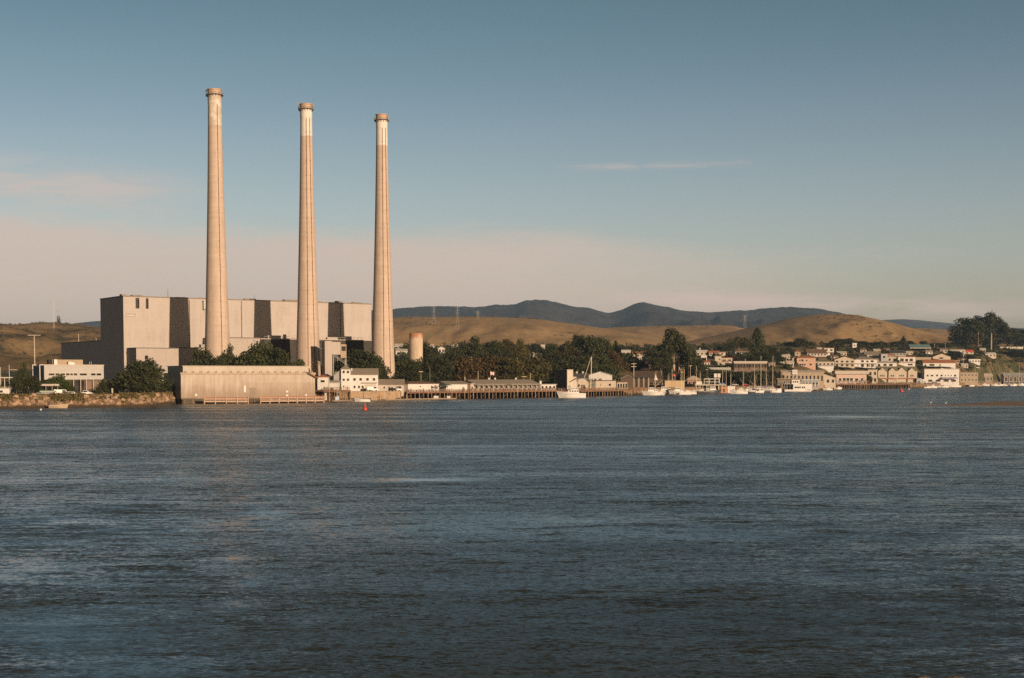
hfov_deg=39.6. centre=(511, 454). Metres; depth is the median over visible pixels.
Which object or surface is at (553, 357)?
broadleaf tree
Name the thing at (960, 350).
house
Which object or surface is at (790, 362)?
house
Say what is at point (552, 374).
broadleaf tree
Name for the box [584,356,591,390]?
derrick mast
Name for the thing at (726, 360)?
house
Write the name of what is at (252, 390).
door
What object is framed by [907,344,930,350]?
house
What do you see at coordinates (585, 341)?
eucalyptus tree
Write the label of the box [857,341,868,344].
broadleaf tree
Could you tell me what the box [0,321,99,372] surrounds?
hill brush
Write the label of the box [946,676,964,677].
shore rock
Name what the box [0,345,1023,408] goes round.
ground
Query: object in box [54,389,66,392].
parked van
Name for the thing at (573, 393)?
boat
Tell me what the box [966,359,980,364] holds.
house
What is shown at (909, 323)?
mountains
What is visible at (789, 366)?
hillside scrub
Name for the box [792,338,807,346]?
broadleaf tree
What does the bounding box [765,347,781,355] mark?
broadleaf tree
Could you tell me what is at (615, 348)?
conifer tree
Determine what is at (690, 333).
hills
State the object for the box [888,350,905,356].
house
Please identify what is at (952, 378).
hotel awning
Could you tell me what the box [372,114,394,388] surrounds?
chimney stack
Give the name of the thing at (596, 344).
broadleaf tree
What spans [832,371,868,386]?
restaurant
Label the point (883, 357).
house
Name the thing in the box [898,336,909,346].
conifer tree
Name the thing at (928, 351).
house
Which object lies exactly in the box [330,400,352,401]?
floating dock
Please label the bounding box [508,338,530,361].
eucalyptus tree
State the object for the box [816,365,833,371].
house
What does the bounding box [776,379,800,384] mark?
arcade
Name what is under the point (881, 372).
gable bay
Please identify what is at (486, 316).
hill brush
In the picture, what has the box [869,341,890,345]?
broadleaf tree
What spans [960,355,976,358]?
broadleaf tree
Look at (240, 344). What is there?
boiler annex
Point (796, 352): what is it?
house
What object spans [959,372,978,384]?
building
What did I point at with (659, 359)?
broadleaf tree
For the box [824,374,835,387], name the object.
hall
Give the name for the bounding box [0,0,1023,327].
sky
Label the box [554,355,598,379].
broadleaf tree
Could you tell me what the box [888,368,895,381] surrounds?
gable bay
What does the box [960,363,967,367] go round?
house
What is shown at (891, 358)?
house
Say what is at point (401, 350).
house
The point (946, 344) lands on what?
broadleaf tree
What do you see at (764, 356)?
broadleaf tree
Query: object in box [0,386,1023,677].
water
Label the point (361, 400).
boat
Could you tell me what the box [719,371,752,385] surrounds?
shrub
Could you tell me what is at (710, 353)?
house
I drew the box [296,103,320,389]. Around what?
chimney stack
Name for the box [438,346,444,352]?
house
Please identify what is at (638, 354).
house
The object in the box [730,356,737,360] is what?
house
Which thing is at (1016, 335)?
broadleaf tree
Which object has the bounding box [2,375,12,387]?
shrub
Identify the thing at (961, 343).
broadleaf tree
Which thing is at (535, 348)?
eucalyptus tree
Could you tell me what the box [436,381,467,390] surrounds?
shed
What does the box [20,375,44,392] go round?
broadleaf tree
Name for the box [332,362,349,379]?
broadleaf tree
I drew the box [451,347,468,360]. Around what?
eucalyptus tree
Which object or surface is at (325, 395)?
hut stand
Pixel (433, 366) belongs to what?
broadleaf tree
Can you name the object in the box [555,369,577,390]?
ice house
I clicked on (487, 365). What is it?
broadleaf tree
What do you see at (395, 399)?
floating dock
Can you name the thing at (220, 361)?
broadleaf tree
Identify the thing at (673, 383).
shed
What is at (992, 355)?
house
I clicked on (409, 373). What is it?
broadleaf tree
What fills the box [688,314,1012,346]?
hills
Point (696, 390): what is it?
sailboat
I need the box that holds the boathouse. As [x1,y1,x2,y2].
[1000,373,1023,384]
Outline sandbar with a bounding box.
[929,401,1023,405]
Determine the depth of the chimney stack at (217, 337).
661.00 m
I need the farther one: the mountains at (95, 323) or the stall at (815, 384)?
the mountains at (95, 323)
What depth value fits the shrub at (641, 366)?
979.30 m
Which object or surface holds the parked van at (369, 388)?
on the ground at (998, 365)
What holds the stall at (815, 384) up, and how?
on the ground at (998, 365)
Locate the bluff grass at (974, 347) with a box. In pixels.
[966,346,1023,377]
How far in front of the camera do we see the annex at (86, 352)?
740.96 m
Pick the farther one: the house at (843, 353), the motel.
the house at (843, 353)
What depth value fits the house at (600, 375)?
813.76 m
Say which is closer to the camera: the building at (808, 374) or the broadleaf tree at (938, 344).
the building at (808, 374)
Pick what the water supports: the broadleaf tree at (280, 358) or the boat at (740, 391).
the boat at (740, 391)
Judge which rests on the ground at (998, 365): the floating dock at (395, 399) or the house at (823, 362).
the house at (823, 362)
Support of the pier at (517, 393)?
in the water
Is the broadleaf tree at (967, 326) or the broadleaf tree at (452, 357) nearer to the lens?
the broadleaf tree at (452, 357)
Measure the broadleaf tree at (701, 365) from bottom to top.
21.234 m
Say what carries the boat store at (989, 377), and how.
on the ground at (998, 365)
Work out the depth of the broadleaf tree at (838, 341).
1553.04 m
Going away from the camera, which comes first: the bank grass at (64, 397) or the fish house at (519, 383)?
the bank grass at (64, 397)
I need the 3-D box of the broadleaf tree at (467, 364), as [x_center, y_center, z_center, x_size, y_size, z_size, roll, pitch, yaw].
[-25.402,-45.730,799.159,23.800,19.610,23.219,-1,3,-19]
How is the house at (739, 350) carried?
on the ground at (998, 365)
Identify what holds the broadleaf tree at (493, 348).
on the ground at (998, 365)
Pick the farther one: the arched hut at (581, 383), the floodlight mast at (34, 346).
the arched hut at (581, 383)
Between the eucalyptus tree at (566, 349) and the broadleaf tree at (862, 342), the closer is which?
the eucalyptus tree at (566, 349)
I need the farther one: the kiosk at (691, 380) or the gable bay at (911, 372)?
the gable bay at (911, 372)
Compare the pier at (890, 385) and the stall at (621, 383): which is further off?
the pier at (890, 385)
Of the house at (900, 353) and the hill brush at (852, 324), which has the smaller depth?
the house at (900, 353)
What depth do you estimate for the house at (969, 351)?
1699.65 m
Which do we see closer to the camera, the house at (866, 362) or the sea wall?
the sea wall
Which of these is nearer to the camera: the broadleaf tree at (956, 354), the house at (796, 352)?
the house at (796, 352)
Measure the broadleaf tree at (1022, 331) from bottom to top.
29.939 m
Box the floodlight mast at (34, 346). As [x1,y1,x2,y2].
[28,335,39,364]
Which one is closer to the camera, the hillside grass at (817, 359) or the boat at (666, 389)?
the boat at (666, 389)
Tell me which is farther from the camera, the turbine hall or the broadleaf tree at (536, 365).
the broadleaf tree at (536, 365)
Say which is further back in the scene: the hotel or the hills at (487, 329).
the hills at (487, 329)
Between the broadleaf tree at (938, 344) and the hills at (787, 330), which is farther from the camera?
the hills at (787, 330)
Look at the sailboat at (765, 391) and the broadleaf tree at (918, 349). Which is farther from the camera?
the broadleaf tree at (918, 349)
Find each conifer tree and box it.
[96,379,109,393]
[612,340,620,355]
[742,327,771,360]
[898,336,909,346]
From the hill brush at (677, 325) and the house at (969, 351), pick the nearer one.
the house at (969, 351)
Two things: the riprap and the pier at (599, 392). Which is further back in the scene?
the pier at (599, 392)
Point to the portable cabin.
(5, 390)
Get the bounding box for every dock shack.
[720,387,726,392]
[727,386,734,392]
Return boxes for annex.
[61,340,100,364]
[203,337,259,357]
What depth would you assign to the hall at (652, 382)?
915.13 m
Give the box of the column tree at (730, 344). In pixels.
[722,337,736,353]
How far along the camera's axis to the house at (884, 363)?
1372.29 m
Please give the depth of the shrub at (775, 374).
1055.92 m
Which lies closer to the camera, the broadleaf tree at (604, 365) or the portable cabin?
the portable cabin
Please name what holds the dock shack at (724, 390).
on the covered dock at (703, 386)
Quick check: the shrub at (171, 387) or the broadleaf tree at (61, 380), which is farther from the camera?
the shrub at (171, 387)
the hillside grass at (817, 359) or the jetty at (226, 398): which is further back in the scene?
the hillside grass at (817, 359)
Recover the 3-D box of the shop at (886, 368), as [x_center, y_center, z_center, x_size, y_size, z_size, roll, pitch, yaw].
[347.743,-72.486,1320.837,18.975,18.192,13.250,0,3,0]
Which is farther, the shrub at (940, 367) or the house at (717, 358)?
the shrub at (940, 367)
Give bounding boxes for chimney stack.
[205,88,229,358]
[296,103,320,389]
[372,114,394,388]
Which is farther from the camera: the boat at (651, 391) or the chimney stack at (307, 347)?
the boat at (651, 391)
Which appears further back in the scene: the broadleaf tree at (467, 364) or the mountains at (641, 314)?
the mountains at (641, 314)
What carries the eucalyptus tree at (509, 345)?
on the ground at (998, 365)
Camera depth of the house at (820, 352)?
1361.80 m
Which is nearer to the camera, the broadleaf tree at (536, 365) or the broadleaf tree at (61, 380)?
the broadleaf tree at (61, 380)
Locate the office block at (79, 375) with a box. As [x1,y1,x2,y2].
[31,359,103,393]
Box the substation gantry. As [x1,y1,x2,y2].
[1,377,28,393]
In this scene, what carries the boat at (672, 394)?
on the water
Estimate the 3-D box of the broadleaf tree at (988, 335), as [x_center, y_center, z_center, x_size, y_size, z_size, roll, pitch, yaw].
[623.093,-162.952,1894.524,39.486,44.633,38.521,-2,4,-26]
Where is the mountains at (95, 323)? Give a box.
[8,321,100,326]
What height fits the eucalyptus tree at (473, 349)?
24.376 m
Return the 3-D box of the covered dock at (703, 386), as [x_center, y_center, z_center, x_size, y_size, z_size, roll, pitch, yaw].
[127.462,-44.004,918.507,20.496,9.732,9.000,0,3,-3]
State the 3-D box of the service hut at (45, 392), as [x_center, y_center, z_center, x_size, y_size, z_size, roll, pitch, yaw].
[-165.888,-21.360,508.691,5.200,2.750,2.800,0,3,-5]
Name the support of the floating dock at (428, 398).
on the water
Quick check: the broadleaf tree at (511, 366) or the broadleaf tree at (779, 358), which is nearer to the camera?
the broadleaf tree at (511, 366)
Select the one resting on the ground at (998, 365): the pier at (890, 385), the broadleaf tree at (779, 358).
the broadleaf tree at (779, 358)
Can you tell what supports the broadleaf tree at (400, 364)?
on the ground at (998, 365)
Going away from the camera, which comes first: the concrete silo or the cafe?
the concrete silo
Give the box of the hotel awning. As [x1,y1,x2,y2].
[941,377,957,382]
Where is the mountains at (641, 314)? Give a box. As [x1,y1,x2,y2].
[371,299,842,328]
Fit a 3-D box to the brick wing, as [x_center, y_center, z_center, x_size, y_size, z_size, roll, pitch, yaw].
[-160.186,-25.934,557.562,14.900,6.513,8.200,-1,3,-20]
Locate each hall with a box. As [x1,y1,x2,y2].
[100,292,371,389]
[260,334,371,374]
[634,371,662,386]
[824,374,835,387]
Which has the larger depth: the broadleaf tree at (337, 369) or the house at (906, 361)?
the house at (906, 361)
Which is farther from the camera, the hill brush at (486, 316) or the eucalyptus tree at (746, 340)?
the hill brush at (486, 316)
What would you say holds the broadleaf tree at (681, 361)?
on the ground at (998, 365)
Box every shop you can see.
[866,370,876,383]
[875,366,897,383]
[897,366,917,385]
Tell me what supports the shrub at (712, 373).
on the ground at (998, 365)
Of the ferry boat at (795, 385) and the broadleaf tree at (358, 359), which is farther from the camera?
the ferry boat at (795, 385)
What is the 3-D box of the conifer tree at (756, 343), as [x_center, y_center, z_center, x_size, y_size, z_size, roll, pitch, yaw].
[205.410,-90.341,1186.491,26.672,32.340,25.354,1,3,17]
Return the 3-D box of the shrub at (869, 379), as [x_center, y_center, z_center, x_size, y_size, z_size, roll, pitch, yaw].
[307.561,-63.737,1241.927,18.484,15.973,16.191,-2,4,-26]
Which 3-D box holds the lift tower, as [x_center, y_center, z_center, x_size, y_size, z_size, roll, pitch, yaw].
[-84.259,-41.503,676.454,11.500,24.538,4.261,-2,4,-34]
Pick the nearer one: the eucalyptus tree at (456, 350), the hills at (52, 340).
the eucalyptus tree at (456, 350)
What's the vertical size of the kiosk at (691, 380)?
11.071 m
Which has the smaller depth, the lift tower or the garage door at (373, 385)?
the garage door at (373, 385)
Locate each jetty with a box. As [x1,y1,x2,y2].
[204,397,248,403]
[257,396,323,403]
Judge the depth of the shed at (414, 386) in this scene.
672.34 m
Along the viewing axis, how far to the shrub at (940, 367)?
1450.48 m
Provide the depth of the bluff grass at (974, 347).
1806.49 m
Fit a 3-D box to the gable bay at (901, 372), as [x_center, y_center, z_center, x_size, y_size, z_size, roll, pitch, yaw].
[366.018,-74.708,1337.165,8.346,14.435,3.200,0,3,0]
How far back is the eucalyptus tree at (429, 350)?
796.64 m
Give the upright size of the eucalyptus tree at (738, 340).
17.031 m
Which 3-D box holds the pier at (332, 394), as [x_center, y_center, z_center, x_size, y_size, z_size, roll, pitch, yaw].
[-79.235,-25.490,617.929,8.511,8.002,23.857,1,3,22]
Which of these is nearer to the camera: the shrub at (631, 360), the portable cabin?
the portable cabin
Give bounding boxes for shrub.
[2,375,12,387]
[8,378,23,393]
[64,385,75,390]
[156,383,174,391]
[293,359,310,372]
[623,357,645,363]
[630,362,648,369]
[707,370,729,381]
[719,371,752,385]
[737,371,775,384]
[756,370,785,383]
[860,373,872,388]
[928,366,953,368]
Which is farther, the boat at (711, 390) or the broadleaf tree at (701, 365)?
the broadleaf tree at (701, 365)
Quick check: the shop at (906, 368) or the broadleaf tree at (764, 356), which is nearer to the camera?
the broadleaf tree at (764, 356)
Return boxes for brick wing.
[105,380,122,393]
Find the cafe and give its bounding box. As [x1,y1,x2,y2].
[587,380,616,389]
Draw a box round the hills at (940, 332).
[913,328,1006,342]
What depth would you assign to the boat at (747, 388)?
934.64 m
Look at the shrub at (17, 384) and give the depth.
510.11 m
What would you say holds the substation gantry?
on the ground at (998, 365)
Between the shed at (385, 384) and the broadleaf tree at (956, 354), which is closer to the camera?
the shed at (385, 384)
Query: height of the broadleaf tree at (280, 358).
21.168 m
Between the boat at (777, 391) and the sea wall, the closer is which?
the sea wall
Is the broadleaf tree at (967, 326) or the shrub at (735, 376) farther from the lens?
the broadleaf tree at (967, 326)
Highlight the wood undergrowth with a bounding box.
[394,341,651,381]
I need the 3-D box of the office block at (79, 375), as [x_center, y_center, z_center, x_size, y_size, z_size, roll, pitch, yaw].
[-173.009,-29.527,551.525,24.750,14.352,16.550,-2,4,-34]
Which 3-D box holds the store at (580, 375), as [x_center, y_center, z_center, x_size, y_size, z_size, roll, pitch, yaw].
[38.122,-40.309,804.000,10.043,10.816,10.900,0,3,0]
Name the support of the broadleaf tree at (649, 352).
on the ground at (998, 365)
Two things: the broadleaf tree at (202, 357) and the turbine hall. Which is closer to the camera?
the broadleaf tree at (202, 357)
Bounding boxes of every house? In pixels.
[333,366,378,390]
[395,349,407,354]
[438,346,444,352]
[463,379,540,390]
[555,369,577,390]
[589,371,611,379]
[631,351,646,356]
[695,348,707,355]
[708,351,719,355]
[713,356,720,361]
[721,358,731,362]
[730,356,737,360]
[734,349,749,353]
[781,354,790,358]
[785,361,794,367]
[794,350,800,356]
[794,356,815,369]
[804,348,826,356]
[816,359,834,369]
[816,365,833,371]
[822,348,833,355]
[831,356,854,367]
[836,351,846,355]
[854,357,877,369]
[862,350,880,357]
[877,361,895,365]
[879,354,887,360]
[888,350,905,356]
[888,356,895,361]
[896,357,915,365]
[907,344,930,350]
[915,357,931,360]
[921,360,955,368]
[924,350,932,353]
[930,353,950,359]
[948,349,965,353]
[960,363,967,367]
[965,350,973,353]
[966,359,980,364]
[985,352,995,358]
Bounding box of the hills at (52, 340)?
[0,320,372,369]
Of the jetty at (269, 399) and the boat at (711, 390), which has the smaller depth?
the jetty at (269, 399)
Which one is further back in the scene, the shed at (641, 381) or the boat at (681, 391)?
the shed at (641, 381)
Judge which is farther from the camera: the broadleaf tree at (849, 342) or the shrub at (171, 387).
the broadleaf tree at (849, 342)
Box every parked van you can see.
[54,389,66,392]
[367,386,378,390]
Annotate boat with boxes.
[48,403,68,407]
[354,398,370,401]
[557,387,585,397]
[642,374,665,394]
[658,376,673,394]
[668,391,679,395]
[669,370,691,394]
[697,381,721,393]
[730,388,747,393]
[744,386,756,391]
[771,388,781,392]
[783,378,812,391]
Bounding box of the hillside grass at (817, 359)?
[684,344,1023,385]
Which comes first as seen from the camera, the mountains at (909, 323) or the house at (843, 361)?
the house at (843, 361)
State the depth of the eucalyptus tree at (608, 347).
1005.15 m
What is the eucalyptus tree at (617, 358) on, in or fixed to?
on the ground at (998, 365)
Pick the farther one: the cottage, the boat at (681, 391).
the cottage
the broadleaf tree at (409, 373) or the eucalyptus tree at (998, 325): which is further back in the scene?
the eucalyptus tree at (998, 325)
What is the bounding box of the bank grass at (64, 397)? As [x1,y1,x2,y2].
[0,391,172,402]
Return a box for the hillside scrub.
[643,341,1023,384]
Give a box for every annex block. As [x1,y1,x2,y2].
[127,347,178,389]
[170,342,204,365]
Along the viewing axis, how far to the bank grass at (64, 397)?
501.70 m
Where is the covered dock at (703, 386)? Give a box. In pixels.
[692,379,725,392]
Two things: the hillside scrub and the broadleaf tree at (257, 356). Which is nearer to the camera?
the broadleaf tree at (257, 356)
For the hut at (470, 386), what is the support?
on the pier at (517, 393)
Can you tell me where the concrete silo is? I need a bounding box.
[409,333,422,360]
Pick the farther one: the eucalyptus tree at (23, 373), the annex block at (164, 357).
the annex block at (164, 357)
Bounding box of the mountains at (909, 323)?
[883,319,1023,331]
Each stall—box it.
[616,381,627,389]
[801,379,818,389]
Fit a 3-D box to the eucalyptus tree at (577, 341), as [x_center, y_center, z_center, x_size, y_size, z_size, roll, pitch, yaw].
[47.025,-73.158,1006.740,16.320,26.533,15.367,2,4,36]
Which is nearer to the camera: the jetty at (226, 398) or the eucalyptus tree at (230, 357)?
the jetty at (226, 398)
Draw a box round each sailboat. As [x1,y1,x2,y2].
[692,366,701,391]
[753,363,770,392]
[764,358,781,390]
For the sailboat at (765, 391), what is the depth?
937.92 m
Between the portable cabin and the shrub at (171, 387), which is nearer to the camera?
the portable cabin
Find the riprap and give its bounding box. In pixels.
[0,392,174,406]
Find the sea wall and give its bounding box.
[351,391,400,399]
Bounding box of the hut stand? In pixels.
[318,388,330,401]
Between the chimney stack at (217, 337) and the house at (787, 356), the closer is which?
the chimney stack at (217, 337)
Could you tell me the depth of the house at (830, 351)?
1396.24 m
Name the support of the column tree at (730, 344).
on the ground at (998, 365)
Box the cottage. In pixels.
[619,375,633,391]
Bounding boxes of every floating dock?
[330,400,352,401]
[381,394,409,399]
[406,394,455,399]
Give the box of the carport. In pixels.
[39,384,60,391]
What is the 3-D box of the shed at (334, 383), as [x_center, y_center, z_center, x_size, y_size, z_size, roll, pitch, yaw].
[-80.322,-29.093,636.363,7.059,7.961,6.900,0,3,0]
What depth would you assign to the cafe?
790.22 m
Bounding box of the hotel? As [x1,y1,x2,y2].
[921,369,958,384]
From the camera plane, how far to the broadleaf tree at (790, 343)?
1463.71 m
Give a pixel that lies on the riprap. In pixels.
(88, 399)
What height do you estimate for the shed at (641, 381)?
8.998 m
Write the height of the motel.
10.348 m
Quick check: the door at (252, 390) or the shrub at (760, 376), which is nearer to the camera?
the door at (252, 390)
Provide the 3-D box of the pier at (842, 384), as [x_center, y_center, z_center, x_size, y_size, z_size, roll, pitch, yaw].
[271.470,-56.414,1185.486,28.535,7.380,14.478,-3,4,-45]
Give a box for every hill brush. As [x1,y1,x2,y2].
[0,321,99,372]
[393,315,624,340]
[599,324,719,327]
[782,314,904,340]
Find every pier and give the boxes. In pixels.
[315,386,350,401]
[402,388,468,398]
[463,387,557,398]
[533,387,644,396]
[835,382,853,388]
[854,382,925,388]
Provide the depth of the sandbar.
534.62 m
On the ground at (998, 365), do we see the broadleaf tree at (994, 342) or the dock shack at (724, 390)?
the broadleaf tree at (994, 342)
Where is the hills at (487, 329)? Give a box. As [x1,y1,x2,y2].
[371,317,687,347]
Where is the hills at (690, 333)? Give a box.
[605,325,743,340]
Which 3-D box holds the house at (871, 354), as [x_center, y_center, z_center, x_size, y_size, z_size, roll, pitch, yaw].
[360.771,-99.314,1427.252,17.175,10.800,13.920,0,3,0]
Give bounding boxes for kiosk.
[538,381,556,389]
[685,376,699,386]
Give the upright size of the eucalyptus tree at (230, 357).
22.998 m
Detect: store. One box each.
[573,373,588,392]
[984,373,992,383]
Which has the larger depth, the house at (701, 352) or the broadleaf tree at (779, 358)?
the house at (701, 352)
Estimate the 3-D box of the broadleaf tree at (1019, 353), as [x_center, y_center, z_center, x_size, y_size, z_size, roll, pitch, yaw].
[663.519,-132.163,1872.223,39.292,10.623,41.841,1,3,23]
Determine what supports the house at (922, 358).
on the ground at (998, 365)
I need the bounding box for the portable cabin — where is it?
[0,388,10,393]
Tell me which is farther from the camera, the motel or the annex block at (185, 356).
the motel
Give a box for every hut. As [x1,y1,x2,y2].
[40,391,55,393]
[317,375,329,389]
[467,383,474,390]
[576,379,588,389]
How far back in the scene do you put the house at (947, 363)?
1474.07 m
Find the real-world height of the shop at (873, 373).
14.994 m
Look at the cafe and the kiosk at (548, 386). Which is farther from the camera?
the cafe
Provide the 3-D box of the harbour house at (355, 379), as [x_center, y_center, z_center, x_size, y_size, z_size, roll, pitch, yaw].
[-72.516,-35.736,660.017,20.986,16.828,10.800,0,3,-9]
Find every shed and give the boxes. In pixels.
[329,380,340,396]
[378,379,404,395]
[404,381,439,391]
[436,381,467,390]
[633,377,648,386]
[663,380,684,390]
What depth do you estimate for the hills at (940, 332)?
3509.99 m
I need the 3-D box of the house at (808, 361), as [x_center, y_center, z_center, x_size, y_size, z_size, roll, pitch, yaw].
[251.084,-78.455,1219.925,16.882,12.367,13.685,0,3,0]
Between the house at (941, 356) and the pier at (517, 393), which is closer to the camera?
the pier at (517, 393)
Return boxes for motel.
[732,359,766,371]
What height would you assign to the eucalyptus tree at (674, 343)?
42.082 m
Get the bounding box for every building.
[164,366,317,403]
[779,370,823,387]
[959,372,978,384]
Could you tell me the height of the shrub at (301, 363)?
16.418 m
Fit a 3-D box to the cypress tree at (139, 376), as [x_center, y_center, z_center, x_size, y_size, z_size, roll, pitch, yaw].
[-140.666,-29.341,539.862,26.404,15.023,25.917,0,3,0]
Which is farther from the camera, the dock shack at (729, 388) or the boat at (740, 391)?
the dock shack at (729, 388)
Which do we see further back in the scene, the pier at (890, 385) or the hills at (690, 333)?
the hills at (690, 333)
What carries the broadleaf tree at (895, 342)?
on the ground at (998, 365)
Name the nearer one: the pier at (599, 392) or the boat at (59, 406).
the boat at (59, 406)
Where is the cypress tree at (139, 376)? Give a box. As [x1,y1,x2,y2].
[104,357,174,392]
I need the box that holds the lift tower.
[322,341,345,379]
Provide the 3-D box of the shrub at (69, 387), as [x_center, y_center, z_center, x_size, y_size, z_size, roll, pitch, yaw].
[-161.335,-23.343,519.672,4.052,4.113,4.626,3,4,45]
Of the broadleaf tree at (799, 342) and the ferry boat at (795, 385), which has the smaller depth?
the ferry boat at (795, 385)
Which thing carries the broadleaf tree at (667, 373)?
on the ground at (998, 365)
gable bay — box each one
[877,367,885,381]
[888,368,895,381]
[897,367,905,381]
[908,368,915,381]
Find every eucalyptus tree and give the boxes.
[16,361,30,380]
[217,343,238,365]
[423,341,440,361]
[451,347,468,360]
[456,335,488,357]
[499,338,519,357]
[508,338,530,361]
[529,343,543,357]
[551,340,583,358]
[571,334,588,354]
[580,334,593,353]
[596,337,613,354]
[608,350,630,379]
[651,326,696,379]
[732,336,749,346]
[740,337,751,347]
[980,311,1012,349]
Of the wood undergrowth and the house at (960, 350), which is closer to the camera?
the wood undergrowth
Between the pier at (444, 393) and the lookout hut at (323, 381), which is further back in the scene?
the pier at (444, 393)
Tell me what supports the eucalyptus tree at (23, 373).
on the ground at (998, 365)
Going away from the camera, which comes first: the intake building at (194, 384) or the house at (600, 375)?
the intake building at (194, 384)
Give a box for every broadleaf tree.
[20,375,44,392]
[42,374,72,390]
[185,348,214,365]
[207,355,228,365]
[231,340,277,365]
[261,347,292,365]
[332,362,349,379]
[334,348,384,369]
[359,354,391,378]
[392,364,433,381]
[394,357,420,378]
[415,357,455,382]
[433,351,465,380]
[446,356,486,380]
[466,354,512,379]
[474,340,513,358]
[485,358,529,379]
[515,356,552,383]
[524,362,561,383]
[539,344,561,362]
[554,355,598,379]
[578,335,606,361]
[579,356,625,379]
[640,350,654,358]
[647,350,675,370]
[656,367,677,379]
[675,349,698,379]
[682,357,710,381]
[749,352,776,362]
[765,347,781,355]
[774,356,785,361]
[784,341,792,345]
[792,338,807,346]
[829,339,847,345]
[841,338,858,345]
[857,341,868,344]
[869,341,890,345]
[888,341,900,345]
[908,348,929,349]
[929,343,942,346]
[941,342,952,347]
[943,351,965,357]
[946,317,989,342]
[947,332,999,345]
[950,341,973,345]
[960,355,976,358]
[972,315,994,346]
[992,328,1023,346]
[1003,350,1023,356]
[1006,329,1023,346]
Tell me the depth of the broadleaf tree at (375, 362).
687.12 m
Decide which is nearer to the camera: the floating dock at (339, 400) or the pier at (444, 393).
the floating dock at (339, 400)
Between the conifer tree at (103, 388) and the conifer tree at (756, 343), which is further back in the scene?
the conifer tree at (756, 343)
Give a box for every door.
[250,388,255,397]
[365,384,375,390]
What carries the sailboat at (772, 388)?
on the water
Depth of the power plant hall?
708.77 m
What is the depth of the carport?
515.74 m

